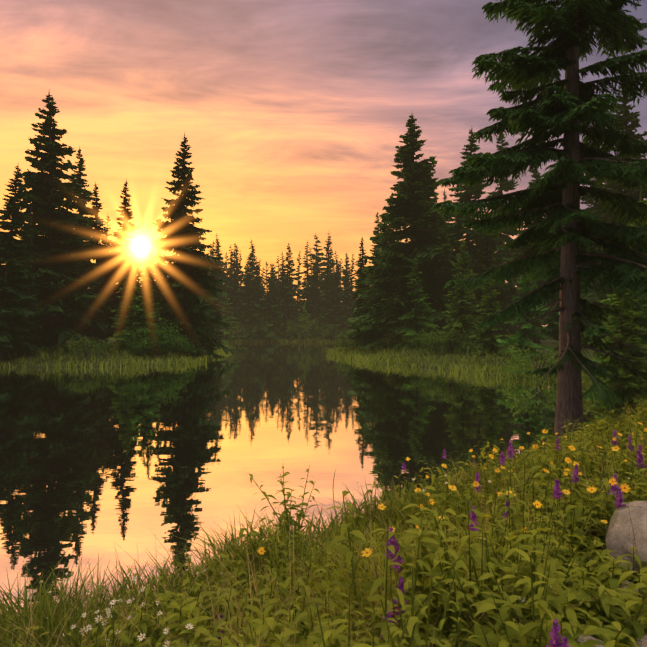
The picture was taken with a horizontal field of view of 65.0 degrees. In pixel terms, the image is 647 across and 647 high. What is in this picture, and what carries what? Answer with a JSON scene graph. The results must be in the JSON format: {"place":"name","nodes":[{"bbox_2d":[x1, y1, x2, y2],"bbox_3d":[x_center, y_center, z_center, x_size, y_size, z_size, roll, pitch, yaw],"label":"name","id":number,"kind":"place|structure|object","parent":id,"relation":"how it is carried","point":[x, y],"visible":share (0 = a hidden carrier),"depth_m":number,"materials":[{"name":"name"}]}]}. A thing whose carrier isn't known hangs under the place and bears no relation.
{"place":"outdoors","nodes":[
{"label":"outdoors","id":0,"kind":"place"},
{"bbox_2d":[0,342,643,614],"bbox_3d":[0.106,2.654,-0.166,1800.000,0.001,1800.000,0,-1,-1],"label":"lake water","id":1,"kind":"structure","parent":0,"point":[94,461],"depth_m":12.27,"materials":[{"name":"liquid"}]},
{"bbox_2d":[11,353,627,486],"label":"floating leaf plants","id":2,"kind":"object","parent":1,"relation":"on","point":[335,357],"visible":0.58,"depth_m":36.53,"materials":[{"name":"green plant"}]},
{"bbox_2d":[0,335,646,384],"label":"grass","id":3,"kind":"structure","parent":0,"point":[349,350],"depth_m":40.11,"materials":[{"name":"green plant"}]},
{"bbox_2d":[0,326,646,638],"bbox_3d":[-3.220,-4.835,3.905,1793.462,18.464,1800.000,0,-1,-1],"label":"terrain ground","id":4,"kind":"structure","parent":0,"point":[549,343],"depth_m":39.50,"materials":[{"name":"green plant"}]},
{"bbox_2d":[0,166,45,358],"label":"spruce tree","id":5,"kind":"object","parent":4,"relation":"on","point":[14,326],"visible":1,"depth_m":39.63,"materials":[{"name":"green plant"}]},
{"bbox_2d":[24,199,36,350],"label":"snag tree","id":6,"kind":"object","parent":4,"relation":"on","point":[30,293],"visible":0.27,"depth_m":43.01,"materials":[{"name":"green plant"}]},
{"bbox_2d":[4,92,113,353],"bbox_3d":[-24.431,-9.088,45.911,12.568,23.875,12.230,-1,-2,43],"label":"spruce tree","id":7,"kind":"object","parent":4,"relation":"on","point":[63,299],"visible":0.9,"depth_m":44.66,"materials":[{"name":"green plant"}]},
{"bbox_2d":[47,336,115,357],"bbox_3d":[-18.731,1.796,39.579,4.151,1.845,3.825,0,-1,3],"label":"shrub","id":8,"kind":"object","parent":4,"relation":"on","point":[82,345],"visible":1,"depth_m":39.54,"materials":[{"name":"green plant"}]},
{"bbox_2d":[64,148,117,343],"bbox_3d":[-27.122,-8.587,56.323,9.119,22.837,7.564,-1,-2,-10],"label":"spruce tree","id":9,"kind":"object","parent":4,"relation":"on","point":[83,210],"visible":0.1,"depth_m":56.52,"materials":[{"name":"green plant"}]},
{"bbox_2d":[75,182,115,341],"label":"spruce tree","id":10,"kind":"object","parent":4,"relation":"on","point":[100,261],"visible":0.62,"depth_m":53.07,"materials":[{"name":"green plant"}]},
{"bbox_2d":[92,229,113,341],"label":"spruce tree","id":11,"kind":"object","parent":4,"relation":"on","point":[106,237],"visible":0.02,"depth_m":67.84,"materials":[{"name":"green plant"}]},
{"bbox_2d":[100,216,114,339],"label":"spruce tree","id":12,"kind":"object","parent":4,"relation":"on","point":[107,228],"visible":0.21,"depth_m":81.11,"materials":[{"name":"green plant"}]},
{"bbox_2d":[96,179,143,340],"bbox_3d":[-19.965,-5.812,50.124,5.863,17.290,5.405,0,-1,16],"label":"spruce tree","id":13,"kind":"object","parent":4,"relation":"on","point":[118,260],"visible":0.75,"depth_m":49.72,"materials":[{"name":"green plant"}]},
{"bbox_2d":[105,273,139,353],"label":"young spruce tree","id":14,"kind":"object","parent":4,"relation":"on","point":[123,324],"visible":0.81,"depth_m":43.15,"materials":[{"name":"green plant"}]},
{"bbox_2d":[116,254,139,342],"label":"spruce tree","id":15,"kind":"object","parent":4,"relation":"on","point":[133,281],"visible":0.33,"depth_m":45.61,"materials":[{"name":"green plant"}]},
{"bbox_2d":[132,255,140,301],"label":"spruce tree","id":16,"kind":"object","parent":4,"relation":"on","point":[134,261],"visible":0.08,"depth_m":65.21,"materials":[{"name":"green plant"}]},
{"bbox_2d":[116,257,167,353],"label":"young spruce tree","id":17,"kind":"object","parent":4,"relation":"on","point":[147,314],"visible":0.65,"depth_m":42.78,"materials":[{"name":"green plant"}]},
{"bbox_2d":[120,326,166,354],"bbox_3d":[-14.894,1.382,42.234,3.568,2.488,4.564,0,-1,19],"label":"shrub","id":18,"kind":"object","parent":4,"relation":"on","point":[139,344],"visible":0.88,"depth_m":41.74,"materials":[{"name":"green plant"}]},
{"bbox_2d":[130,248,157,349],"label":"spruce tree","id":19,"kind":"object","parent":4,"relation":"on","point":[149,266],"visible":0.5,"depth_m":43.19,"materials":[{"name":"green plant"}]},
{"bbox_2d":[142,236,163,293],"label":"spruce tree","id":20,"kind":"object","parent":4,"relation":"on","point":[152,248],"visible":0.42,"depth_m":110.49,"materials":[{"name":"green plant"}]},
{"bbox_2d":[149,246,167,306],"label":"spruce tree","id":21,"kind":"object","parent":4,"relation":"on","point":[158,278],"visible":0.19,"depth_m":68.35,"materials":[{"name":"green plant"}]},
{"bbox_2d":[128,318,193,354],"bbox_3d":[-14.519,1.139,43.644,5.381,3.442,5.583,1,-1,-34],"label":"shrub","id":22,"kind":"object","parent":4,"relation":"on","point":[167,333],"visible":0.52,"depth_m":43.31,"materials":[{"name":"green plant"}]},
{"bbox_2d":[159,336,197,356],"bbox_3d":[-13.184,2.012,45.120,4.041,2.106,4.480,1,-1,-35],"label":"shrub","id":23,"kind":"object","parent":4,"relation":"on","point":[186,349],"visible":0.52,"depth_m":44.64,"materials":[{"name":"green plant"}]},
{"bbox_2d":[130,133,237,359],"bbox_3d":[-13.049,-7.128,48.079,9.730,21.668,8.818,0,-1,-7],"label":"spruce tree","id":24,"kind":"object","parent":4,"relation":"on","point":[191,287],"visible":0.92,"depth_m":46.96,"materials":[{"name":"green plant"}]},
{"bbox_2d":[210,246,224,322],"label":"spruce tree","id":25,"kind":"object","parent":4,"relation":"on","point":[217,276],"visible":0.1,"depth_m":128.97,"materials":[{"name":"green plant"}]},
{"bbox_2d":[211,284,223,342],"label":"spruce tree","id":26,"kind":"object","parent":4,"relation":"on","point":[219,314],"visible":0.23,"depth_m":74.21,"materials":[{"name":"green plant"}]},
{"bbox_2d":[207,240,231,333],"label":"spruce tree","id":27,"kind":"object","parent":4,"relation":"on","point":[218,278],"visible":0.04,"depth_m":129.15,"materials":[{"name":"green plant"}]},
{"bbox_2d":[210,239,240,337],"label":"spruce tree","id":28,"kind":"object","parent":4,"relation":"on","point":[221,275],"visible":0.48,"depth_m":127.58,"materials":[{"name":"green plant"}]},
{"bbox_2d":[222,245,236,329],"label":"spruce tree","id":29,"kind":"object","parent":4,"relation":"on","point":[232,267],"visible":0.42,"depth_m":130.62,"materials":[{"name":"green plant"}]},
{"bbox_2d":[218,292,247,341],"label":"young spruce tree","id":30,"kind":"object","parent":4,"relation":"on","point":[225,317],"visible":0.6,"depth_m":126.46,"materials":[{"name":"green plant"}]},
{"bbox_2d":[227,251,239,332],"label":"spruce tree","id":31,"kind":"object","parent":4,"relation":"on","point":[235,288],"visible":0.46,"depth_m":128.88,"materials":[{"name":"green plant"}]},
{"bbox_2d":[227,247,243,318],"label":"spruce tree","id":32,"kind":"object","parent":4,"relation":"on","point":[236,249],"visible":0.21,"depth_m":132.38,"materials":[{"name":"green plant"}]},
{"bbox_2d":[226,244,244,301],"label":"spruce tree","id":33,"kind":"object","parent":4,"relation":"on","point":[234,268],"visible":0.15,"depth_m":138.74,"materials":[{"name":"green plant"}]},
{"bbox_2d":[233,253,247,339],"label":"spruce tree","id":34,"kind":"object","parent":4,"relation":"on","point":[239,308],"visible":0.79,"depth_m":127.48,"materials":[{"name":"green plant"}]},
{"bbox_2d":[235,271,255,335],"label":"spruce tree","id":35,"kind":"object","parent":4,"relation":"on","point":[246,297],"visible":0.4,"depth_m":129.11,"materials":[{"name":"green plant"}]},
{"bbox_2d":[236,261,255,337],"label":"spruce tree","id":36,"kind":"object","parent":4,"relation":"on","point":[247,304],"visible":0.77,"depth_m":126.33,"materials":[{"name":"green plant"}]},
{"bbox_2d":[237,245,262,331],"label":"spruce tree","id":37,"kind":"object","parent":4,"relation":"on","point":[252,279],"visible":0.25,"depth_m":131.57,"materials":[{"name":"green plant"}]},
{"bbox_2d":[244,251,255,319],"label":"spruce tree","id":38,"kind":"object","parent":4,"relation":"on","point":[251,267],"visible":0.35,"depth_m":130.78,"materials":[{"name":"green plant"}]},
{"bbox_2d":[242,238,263,321],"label":"spruce tree","id":39,"kind":"object","parent":4,"relation":"on","point":[253,270],"visible":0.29,"depth_m":131.85,"materials":[{"name":"green plant"}]},
{"bbox_2d":[242,258,268,339],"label":"spruce tree","id":40,"kind":"object","parent":4,"relation":"on","point":[261,333],"visible":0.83,"depth_m":125.97,"materials":[{"name":"green plant"}]},
{"bbox_2d":[246,263,266,339],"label":"spruce tree","id":41,"kind":"object","parent":4,"relation":"on","point":[255,318],"visible":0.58,"depth_m":126.55,"materials":[{"name":"green plant"}]},
{"bbox_2d":[252,262,283,338],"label":"spruce tree","id":42,"kind":"object","parent":4,"relation":"on","point":[269,329],"visible":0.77,"depth_m":126.34,"materials":[{"name":"green plant"}]},
{"bbox_2d":[257,274,284,339],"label":"spruce tree","id":43,"kind":"object","parent":4,"relation":"on","point":[274,307],"visible":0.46,"depth_m":127.14,"materials":[{"name":"green plant"}]},
{"bbox_2d":[263,287,282,340],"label":"spruce tree","id":44,"kind":"object","parent":4,"relation":"on","point":[271,314],"visible":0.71,"depth_m":126.55,"materials":[{"name":"green plant"}]},
{"bbox_2d":[274,256,288,334],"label":"spruce tree","id":45,"kind":"object","parent":4,"relation":"on","point":[278,275],"visible":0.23,"depth_m":131.96,"materials":[{"name":"green plant"}]},
{"bbox_2d":[275,254,295,337],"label":"spruce tree","id":46,"kind":"object","parent":4,"relation":"on","point":[283,271],"visible":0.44,"depth_m":130.56,"materials":[{"name":"green plant"}]},
{"bbox_2d":[273,244,301,338],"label":"spruce tree","id":47,"kind":"object","parent":4,"relation":"on","point":[284,313],"visible":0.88,"depth_m":129.74,"materials":[{"name":"green plant"}]},
{"bbox_2d":[277,245,300,335],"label":"spruce tree","id":48,"kind":"object","parent":4,"relation":"on","point":[292,281],"visible":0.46,"depth_m":131.95,"materials":[{"name":"green plant"}]},
{"bbox_2d":[287,284,299,337],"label":"spruce tree","id":49,"kind":"object","parent":4,"relation":"on","point":[292,316],"visible":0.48,"depth_m":130.29,"materials":[{"name":"green plant"}]},
{"bbox_2d":[291,251,305,316],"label":"spruce tree","id":50,"kind":"object","parent":4,"relation":"on","point":[298,273],"visible":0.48,"depth_m":139.70,"materials":[{"name":"green plant"}]},
{"bbox_2d":[297,277,305,335],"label":"spruce tree","id":51,"kind":"object","parent":4,"relation":"on","point":[301,301],"visible":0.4,"depth_m":132.26,"materials":[{"name":"green plant"}]},
{"bbox_2d":[298,302,311,338],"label":"young spruce tree","id":52,"kind":"object","parent":4,"relation":"on","point":[306,333],"visible":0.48,"depth_m":128.22,"materials":[{"name":"green plant"}]},
{"bbox_2d":[283,314,327,339],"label":"shrub","id":53,"kind":"object","parent":4,"relation":"on","point":[300,329],"visible":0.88,"depth_m":125.67,"materials":[{"name":"green plant"}]},
{"bbox_2d":[294,242,320,337],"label":"spruce tree","id":54,"kind":"object","parent":4,"relation":"on","point":[305,272],"visible":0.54,"depth_m":131.14,"materials":[{"name":"green plant"}]},
{"bbox_2d":[301,249,313,299],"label":"spruce tree","id":55,"kind":"object","parent":4,"relation":"on","point":[309,265],"visible":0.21,"depth_m":168.57,"materials":[{"name":"green plant"}]},
{"bbox_2d":[294,271,322,337],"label":"spruce tree","id":56,"kind":"object","parent":4,"relation":"on","point":[316,307],"visible":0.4,"depth_m":130.35,"materials":[{"name":"green plant"}]},
{"bbox_2d":[300,266,324,337],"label":"spruce tree","id":57,"kind":"object","parent":4,"relation":"on","point":[312,301],"visible":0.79,"depth_m":129.28,"materials":[{"name":"green plant"}]},
{"bbox_2d":[295,235,330,336],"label":"spruce tree","id":58,"kind":"object","parent":4,"relation":"on","point":[316,264],"visible":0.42,"depth_m":134.20,"materials":[{"name":"green plant"}]},
{"bbox_2d":[0,390,646,646],"bbox_3d":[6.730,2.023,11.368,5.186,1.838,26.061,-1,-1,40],"label":"meadow herb plants","id":59,"kind":"object","parent":4,"relation":"on","point":[547,609],"visible":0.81,"depth_m":3.22,"materials":[{"name":"green plant"}]},
{"bbox_2d":[0,356,646,646],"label":"meadow grass","id":60,"kind":"structure","parent":4,"relation":"on","point":[38,610],"depth_m":4.27,"materials":[{"name":"green plant"}]},
{"bbox_2d":[316,242,332,293],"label":"spruce tree","id":61,"kind":"object","parent":4,"relation":"on","point":[321,274],"visible":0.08,"depth_m":163.00,"materials":[{"name":"green plant"}]},
{"bbox_2d":[4,422,646,646],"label":"meadow flowers","id":62,"kind":"object","parent":4,"relation":"on","point":[554,641],"visible":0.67,"depth_m":4.28,"materials":[{"name":"multicoloured plant"}]},
{"bbox_2d":[314,234,341,337],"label":"spruce tree","id":63,"kind":"object","parent":4,"relation":"on","point":[324,299],"visible":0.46,"depth_m":131.13,"materials":[{"name":"green plant"}]},
{"bbox_2d":[317,267,341,335],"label":"spruce tree","id":64,"kind":"object","parent":4,"relation":"on","point":[327,289],"visible":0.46,"depth_m":130.48,"materials":[{"name":"green plant"}]},
{"bbox_2d":[322,271,337,339],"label":"spruce tree","id":65,"kind":"object","parent":4,"relation":"on","point":[331,309],"visible":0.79,"depth_m":126.94,"materials":[{"name":"green plant"}]},
{"bbox_2d":[321,259,340,332],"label":"spruce tree","id":66,"kind":"object","parent":4,"relation":"on","point":[330,289],"visible":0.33,"depth_m":130.44,"materials":[{"name":"green plant"}]},
{"bbox_2d":[324,272,341,339],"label":"spruce tree","id":67,"kind":"object","parent":4,"relation":"on","point":[334,317],"visible":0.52,"depth_m":128.00,"materials":[{"name":"green plant"}]},
{"bbox_2d":[323,251,344,331],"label":"spruce tree","id":68,"kind":"object","parent":4,"relation":"on","point":[338,270],"visible":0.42,"depth_m":132.24,"materials":[{"name":"green plant"}]},
{"bbox_2d":[324,275,343,334],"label":"spruce tree","id":69,"kind":"object","parent":4,"relation":"on","point":[338,301],"visible":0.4,"depth_m":130.09,"materials":[{"name":"green plant"}]},
{"bbox_2d":[336,276,356,339],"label":"spruce tree","id":70,"kind":"object","parent":4,"relation":"on","point":[344,299],"visible":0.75,"depth_m":127.74,"materials":[{"name":"green plant"}]},
{"bbox_2d":[339,266,354,335],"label":"spruce tree","id":71,"kind":"object","parent":4,"relation":"on","point":[348,304],"visible":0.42,"depth_m":128.56,"materials":[{"name":"green plant"}]},
{"bbox_2d":[336,254,357,338],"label":"spruce tree","id":72,"kind":"object","parent":4,"relation":"on","point":[350,289],"visible":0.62,"depth_m":128.29,"materials":[{"name":"green plant"}]},
{"bbox_2d":[341,253,353,306],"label":"spruce tree","id":73,"kind":"object","parent":4,"relation":"on","point":[344,270],"visible":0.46,"depth_m":145.88,"materials":[{"name":"green plant"}]},
{"bbox_2d":[332,335,365,346],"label":"shrub","id":74,"kind":"object","parent":4,"relation":"on","point":[343,344],"visible":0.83,"depth_m":59.41,"materials":[{"name":"green plant"}]},
{"bbox_2d":[345,237,370,339],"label":"spruce tree","id":75,"kind":"object","parent":4,"relation":"on","point":[360,300],"visible":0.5,"depth_m":65.31,"materials":[{"name":"green plant"}]},
{"bbox_2d":[370,212,381,286],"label":"spruce tree","id":76,"kind":"object","parent":4,"relation":"on","point":[375,233],"visible":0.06,"depth_m":72.08,"materials":[{"name":"green plant"}]},
{"bbox_2d":[349,221,407,345],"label":"spruce tree","id":77,"kind":"object","parent":4,"relation":"on","point":[369,338],"visible":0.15,"depth_m":58.33,"materials":[{"name":"green plant"}]},
{"bbox_2d":[382,193,405,252],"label":"spruce tree","id":78,"kind":"object","parent":4,"relation":"on","point":[394,240],"visible":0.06,"depth_m":69.32,"materials":[{"name":"green plant"}]},
{"bbox_2d":[341,115,481,349],"bbox_3d":[9.157,-10.024,54.796,14.823,26.185,14.340,-1,-1,30],"label":"spruce tree","id":79,"kind":"object","parent":4,"relation":"on","point":[412,211],"visible":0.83,"depth_m":53.87,"materials":[{"name":"green plant"}]},
{"bbox_2d":[394,252,437,349],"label":"young spruce tree","id":80,"kind":"object","parent":4,"relation":"on","point":[421,320],"visible":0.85,"depth_m":48.94,"materials":[{"name":"green plant"}]},
{"bbox_2d":[395,179,455,314],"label":"spruce tree","id":81,"kind":"object","parent":4,"relation":"on","point":[432,203],"depth_m":66.26,"materials":[{"name":"green plant"}]},
{"bbox_2d":[403,326,456,349],"bbox_3d":[9.533,1.317,42.944,4.925,2.301,4.873,-1,-1,42],"label":"shrub","id":82,"kind":"object","parent":4,"relation":"on","point":[428,336],"visible":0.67,"depth_m":42.65,"materials":[{"name":"green plant"}]},
{"bbox_2d":[436,188,455,309],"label":"spruce tree","id":83,"kind":"object","parent":4,"relation":"on","point":[444,198],"visible":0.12,"depth_m":63.32,"materials":[{"name":"green plant"}]},
{"bbox_2d":[424,326,474,353],"bbox_3d":[10.245,1.350,40.665,4.410,2.402,4.093,-1,-1,40],"label":"shrub","id":84,"kind":"object","parent":4,"relation":"on","point":[450,343],"visible":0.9,"depth_m":40.56,"materials":[{"name":"green plant"}]},
{"bbox_2d":[438,238,484,352],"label":"young spruce tree","id":85,"kind":"object","parent":4,"relation":"on","point":[459,313],"visible":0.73,"depth_m":42.09,"materials":[{"name":"green plant"}]},
{"bbox_2d":[433,129,515,332],"bbox_3d":[17.044,-10.240,59.833,10.394,26.133,12.531,-1,-2,21],"label":"spruce tree","id":86,"kind":"object","parent":4,"relation":"on","point":[471,236],"visible":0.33,"depth_m":59.06,"materials":[{"name":"green plant"}]},
{"bbox_2d":[465,209,515,343],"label":"spruce tree","id":87,"kind":"object","parent":4,"relation":"on","point":[482,256],"visible":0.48,"depth_m":54.33,"materials":[{"name":"green plant"}]},
{"bbox_2d":[469,268,518,356],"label":"young spruce tree","id":88,"kind":"object","parent":4,"relation":"on","point":[492,345],"visible":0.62,"depth_m":37.75,"materials":[{"name":"green plant"}]},
{"bbox_2d":[485,133,522,304],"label":"spruce tree","id":89,"kind":"object","parent":4,"relation":"on","point":[505,186],"visible":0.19,"depth_m":65.29,"materials":[{"name":"green plant"}]},
{"bbox_2d":[516,227,521,343],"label":"snag tree","id":90,"kind":"object","parent":4,"relation":"on","point":[518,295],"visible":0.12,"depth_m":48.58,"materials":[{"name":"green plant"}]},
{"bbox_2d":[497,275,552,363],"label":"young spruce tree","id":91,"kind":"object","parent":4,"relation":"on","point":[518,337],"visible":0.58,"depth_m":33.18,"materials":[{"name":"green plant"}]},
{"bbox_2d":[492,343,557,382],"bbox_3d":[11.576,2.215,27.353,4.599,2.322,5.401,-1,-1,30],"label":"shrub","id":92,"kind":"object","parent":4,"relation":"on","point":[524,368],"visible":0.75,"depth_m":27.36,"materials":[{"name":"green plant"}]},
{"bbox_2d":[503,164,555,342],"bbox_3d":[23.177,-8.049,55.053,8.851,21.382,7.341,1,0,40],"label":"spruce tree","id":93,"kind":"object","parent":4,"relation":"on","point":[536,176],"visible":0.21,"depth_m":54.75,"materials":[{"name":"green plant"}]},
{"bbox_2d":[430,0,646,430],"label":"spruce tree","id":94,"kind":"object","parent":4,"relation":"on","point":[568,231],"visible":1,"depth_m":13.78,"materials":[{"name":"green plant"}]},
{"bbox_2d":[538,256,584,340],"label":"spruce tree","id":95,"kind":"object","parent":4,"relation":"on","point":[554,329],"visible":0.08,"depth_m":41.35,"materials":[{"name":"green plant"}]},
{"bbox_2d":[553,146,608,340],"bbox_3d":[26.679,-8.341,49.634,7.739,21.660,8.397,0,-1,-19],"label":"spruce tree","id":96,"kind":"object","parent":4,"relation":"on","point":[586,199],"depth_m":49.97,"materials":[{"name":"green plant"}]},
{"bbox_2d":[553,371,612,390],"bbox_3d":[12.267,2.787,22.481,4.889,2.509,4.718,0,-1,-11],"label":"shrub","id":97,"kind":"object","parent":4,"relation":"on","point":[584,377],"visible":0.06,"depth_m":22.44,"materials":[{"name":"green plant"}]},
{"bbox_2d":[576,634,603,646],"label":"rock","id":98,"kind":"object","parent":4,"relation":"on","point":[583,639],"visible":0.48,"depth_m":2.73,"materials":[{"name":"grey stone"}]},
{"bbox_2d":[581,82,646,346],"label":"spruce tree","id":99,"kind":"object","parent":4,"relation":"on","point":[626,117],"visible":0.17,"depth_m":40.14,"materials":[{"name":"green plant"}]},
{"bbox_2d":[582,193,646,398],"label":"young spruce tree","id":100,"kind":"object","parent":4,"relation":"on","point":[640,372],"visible":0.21,"depth_m":20.17,"materials":[{"name":"green plant"}]},
{"bbox_2d":[586,287,646,406],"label":"young spruce tree","id":101,"kind":"object","parent":4,"relation":"on","point":[626,378],"visible":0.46,"depth_m":18.48,"materials":[{"name":"green plant"}]},
{"bbox_2d":[598,177,646,351],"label":"spruce tree","id":102,"kind":"object","parent":4,"relation":"on","point":[644,312],"visible":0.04,"depth_m":37.17,"materials":[{"name":"green plant"}]},
{"bbox_2d":[606,501,646,577],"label":"boulder","id":103,"kind":"object","parent":4,"relation":"on","point":[620,541],"visible":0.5,"depth_m":4.09,"materials":[{"name":"grey stone"}]},
{"bbox_2d":[618,581,644,596],"bbox_3d":[2.150,1.906,3.543,0.208,0.161,0.256,0,-1,-19],"label":"rock","id":104,"kind":"object","parent":4,"relation":"on","point":[624,585],"visible":0.08,"depth_m":3.57,"materials":[{"name":"grey stone"}]},
{"bbox_2d":[632,634,646,646],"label":"rock","id":105,"kind":"object","parent":4,"relation":"on","point":[642,642],"visible":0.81,"depth_m":2.70,"materials":[{"name":"grey stone"}]},
{"bbox_2d":[0,0,646,325],"label":"sky","id":106,"kind":"structure","parent":0,"point":[293,115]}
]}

